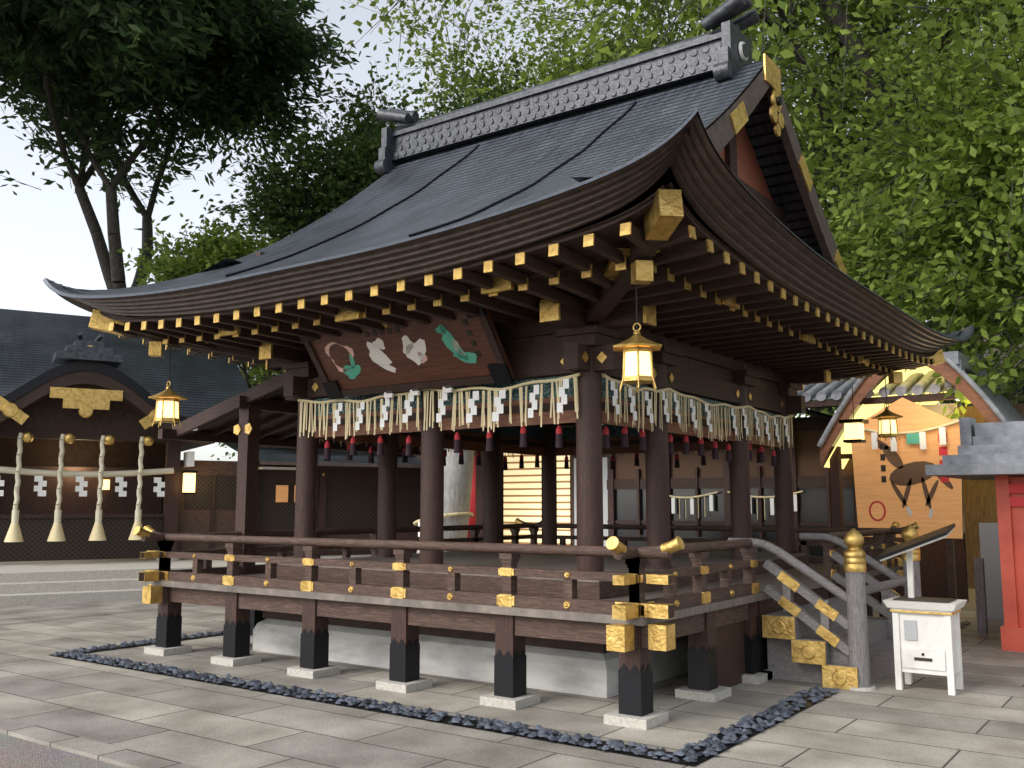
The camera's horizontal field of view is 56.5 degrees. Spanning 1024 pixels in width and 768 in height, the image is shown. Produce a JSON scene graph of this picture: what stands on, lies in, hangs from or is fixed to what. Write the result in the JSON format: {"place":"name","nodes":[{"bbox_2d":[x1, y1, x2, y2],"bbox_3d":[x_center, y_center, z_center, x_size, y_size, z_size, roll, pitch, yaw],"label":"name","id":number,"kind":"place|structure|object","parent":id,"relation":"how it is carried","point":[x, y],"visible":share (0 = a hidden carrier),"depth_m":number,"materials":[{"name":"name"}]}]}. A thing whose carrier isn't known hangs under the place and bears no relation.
{"place":"outdoors","nodes":[
{"label":"outdoors","id":0,"kind":"place"},
{"bbox_2d":[0,588,975,767],"bbox_3d":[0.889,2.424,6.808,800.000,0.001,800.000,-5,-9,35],"label":"ground","id":1,"kind":"structure","parent":0,"point":[15,752],"depth_m":5.91,"materials":[{"name":"grey stone"}]},
{"bbox_2d":[0,0,222,114],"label":"tree","id":2,"kind":"object","parent":1,"relation":"on","point":[101,29],"visible":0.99,"depth_m":22.69,"materials":[{"name":"green plant"}]},
{"bbox_2d":[0,0,370,288],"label":"tree","id":3,"kind":"object","parent":1,"relation":"on","point":[263,51],"visible":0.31,"depth_m":27.90,"materials":[{"name":"green plant"}]},
{"bbox_2d":[116,207,292,463],"bbox_3d":[-7.583,0.112,26.119,6.149,9.837,6.176,0,-7,2],"label":"tree","id":4,"kind":"object","parent":1,"relation":"on","point":[206,251],"visible":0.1,"depth_m":25.19,"materials":[{"name":"green plant"}]},
{"bbox_2d":[240,224,288,383],"bbox_3d":[-7.001,0.369,30.625,6.416,10.459,8.157,0,-7,-3],"label":"tree","id":5,"kind":"object","parent":1,"relation":"on","point":[259,381],"depth_m":29.51,"materials":[{"name":"green plant"}]},
{"bbox_2d":[199,30,607,459],"bbox_3d":[-4.229,-2.485,30.884,16.624,16.186,11.281,-1,-7,9],"label":"tree","id":6,"kind":"object","parent":1,"relation":"on","point":[349,173],"visible":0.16,"depth_m":27.77,"materials":[{"name":"green plant"}]},
{"bbox_2d":[413,448,473,552],"bbox_3d":[-1.406,2.163,19.901,1.298,4.003,1.352,2,-7,-13],"label":"trunk","id":7,"kind":"object","parent":1,"relation":"on","point":[457,486],"visible":0.34,"depth_m":19.45,"materials":[{"name":"grey plant"}]},
{"bbox_2d":[0,599,1023,767],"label":"stone paving","id":8,"kind":"structure","parent":1,"relation":"on","point":[124,717],"depth_m":7.04,"materials":[{"name":"grey stone"}]},
{"bbox_2d":[0,309,414,605],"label":"shrine building","id":9,"kind":"structure","parent":8,"relation":"on","point":[95,471],"depth_m":18.68,"materials":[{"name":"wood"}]},
{"bbox_2d":[223,443,420,556],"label":"wall panels","id":10,"kind":"object","parent":8,"relation":"on","point":[347,493],"visible":0.18,"depth_m":20.94,"materials":[{"name":"brown wood"}]},
{"bbox_2d":[158,371,503,574],"bbox_3d":[-1.827,1.283,13.166,2.327,2.340,5.450,-5,-9,35],"label":"covered corridor","id":11,"kind":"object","parent":8,"relation":"on","point":[252,419],"depth_m":11.38,"materials":[{"name":"brown wood"}]},
{"bbox_2d":[50,620,970,765],"bbox_3d":[0.593,2.939,11.136,7.316,0.045,8.509,-5,-9,35],"label":"pebble strip","id":12,"kind":"object","parent":8,"relation":"on","point":[740,731],"visible":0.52,"depth_m":7.00,"materials":[{"name":"grey gravel"}]},
{"bbox_2d":[142,304,902,729],"bbox_3d":[0.631,1.355,11.379,6.120,3.270,7.420,-5,-9,35],"label":"stage","id":13,"kind":"object","parent":8,"relation":"on","point":[510,654],"visible":0.62,"depth_m":8.90,"materials":[{"name":"brown wood"}]},
{"bbox_2d":[43,53,973,390],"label":"stage roof","id":14,"kind":"structure","parent":13,"relation":"on","point":[693,213],"depth_m":8.81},
{"bbox_2d":[148,345,187,427],"bbox_3d":[-3.745,-0.061,10.399,0.410,1.067,0.355,-5,-9,35],"label":"lantern","id":15,"kind":"object","parent":14,"relation":"hanging from","point":[167,409],"visible":0.98,"depth_m":10.29,"materials":[{"name":"gold metal"}]},
{"bbox_2d":[299,305,514,398],"bbox_3d":[-1.098,-0.305,9.273,2.380,0.795,0.608,-5,-9,35],"label":"plaque","id":16,"kind":"object","parent":14,"relation":"attached to","point":[415,358],"visible":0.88,"depth_m":9.21,"materials":[{"name":"brown wood"}]},
{"bbox_2d":[298,373,792,457],"bbox_3d":[0.623,0.535,11.489,3.973,0.484,5.193,-5,-9,35],"label":"rope fringe","id":17,"kind":"object","parent":14,"relation":"attached to","point":[498,409],"visible":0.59,"depth_m":9.41,"materials":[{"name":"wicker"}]},
{"bbox_2d":[613,284,661,392],"bbox_3d":[0.927,-0.482,7.074,0.410,1.067,0.355,-5,-9,35],"label":"lantern","id":18,"kind":"object","parent":14,"relation":"hanging from","point":[637,349],"visible":0.98,"depth_m":6.95,"materials":[{"name":"gold metal"}]},
{"bbox_2d":[872,374,902,441],"bbox_3d":[4.990,0.229,12.692,0.410,1.067,0.355,-5,-9,35],"label":"lantern","id":19,"kind":"object","parent":14,"relation":"hanging from","point":[887,418],"visible":0.97,"depth_m":12.58,"materials":[{"name":"gold metal"}]},
{"bbox_2d":[133,518,919,619],"bbox_3d":[0.631,1.942,11.305,6.391,0.571,7.691,-5,-9,35],"label":"veranda railing","id":20,"kind":"object","parent":13,"relation":"on","point":[637,577],"visible":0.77,"depth_m":8.30,"materials":[{"name":"brown wood"}]},
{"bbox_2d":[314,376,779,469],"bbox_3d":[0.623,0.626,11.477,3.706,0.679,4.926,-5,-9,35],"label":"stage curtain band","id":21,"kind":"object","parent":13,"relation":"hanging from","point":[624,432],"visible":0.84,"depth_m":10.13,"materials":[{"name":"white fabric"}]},
{"bbox_2d":[716,524,921,691],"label":"stairs","id":22,"kind":"structure","parent":8,"relation":"on","point":[842,640],"depth_m":8.35,"materials":[{"name":"grey wood"}]},
{"bbox_2d":[875,523,966,695],"bbox_3d":[3.503,1.893,8.148,0.646,1.390,0.499,-5,-9,35],"label":"offering box","id":23,"kind":"object","parent":8,"relation":"on","point":[926,636],"visible":1,"depth_m":8.00,"materials":[{"name":"white paint"}]},
{"bbox_2d":[925,417,1023,651],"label":"red kiosk","id":24,"kind":"object","parent":8,"relation":"on","point":[991,451],"visible":1,"depth_m":10.33,"materials":[{"name":"paint"}]},
{"bbox_2d":[476,17,674,103],"bbox_3d":[2.451,-3.413,35.511,15.006,19.190,16.501,-5,-9,35],"label":"tree","id":25,"kind":"object","parent":1,"relation":"on","point":[561,74],"depth_m":30.69,"materials":[{"name":"green plant"}]},
{"bbox_2d":[307,0,1023,416],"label":"ginkgo tree","id":26,"kind":"object","parent":1,"relation":"on","point":[915,30],"visible":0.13,"depth_m":26.24,"materials":[{"name":"green plant"}]},
{"bbox_2d":[329,0,1023,403],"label":"ginkgo tree","id":27,"kind":"object","parent":1,"relation":"on","point":[789,22],"visible":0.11,"depth_m":21.76,"materials":[{"name":"green plant"}]},
{"bbox_2d":[400,351,986,601],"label":"building","id":28,"kind":"structure","parent":1,"relation":"on","point":[699,493],"depth_m":17.58,"materials":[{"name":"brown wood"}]},
{"bbox_2d":[851,397,963,608],"bbox_3d":[6.107,1.804,14.650,1.713,3.200,0.700,-5,-9,35],"label":"giant ema plaque","id":29,"kind":"object","parent":1,"relation":"on","point":[893,481],"visible":0.76,"depth_m":14.58,"materials":[{"name":"brown wood"}]},
{"bbox_2d":[793,0,1023,484],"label":"tree","id":30,"kind":"object","parent":1,"relation":"on","point":[905,215],"visible":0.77,"depth_m":15.88,"materials":[{"name":"green plant"}]},
{"bbox_2d":[817,354,1023,588],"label":"shelter","id":31,"kind":"object","parent":1,"relation":"on","point":[844,430],"visible":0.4,"depth_m":15.60,"materials":[{"name":"brown wood"}]},
{"bbox_2d":[821,1,1023,412],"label":"ginkgo tree","id":32,"kind":"object","parent":1,"relation":"on","point":[1007,374],"visible":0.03,"depth_m":24.22,"materials":[{"name":"green plant"}]},
{"bbox_2d":[949,229,1023,405],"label":"tree","id":33,"kind":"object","parent":1,"relation":"on","point":[998,352],"depth_m":43.60,"materials":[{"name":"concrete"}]},
{"bbox_2d":[225,0,759,276],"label":"roof ridge","id":34,"kind":"structure","parent":0,"point":[723,52],"depth_m":11.52,"materials":[{"name":"metal"}]},
{"bbox_2d":[0,0,1010,460],"label":"sky","id":35,"kind":"structure","parent":0,"point":[45,233],"materials":[{"name":"white"}]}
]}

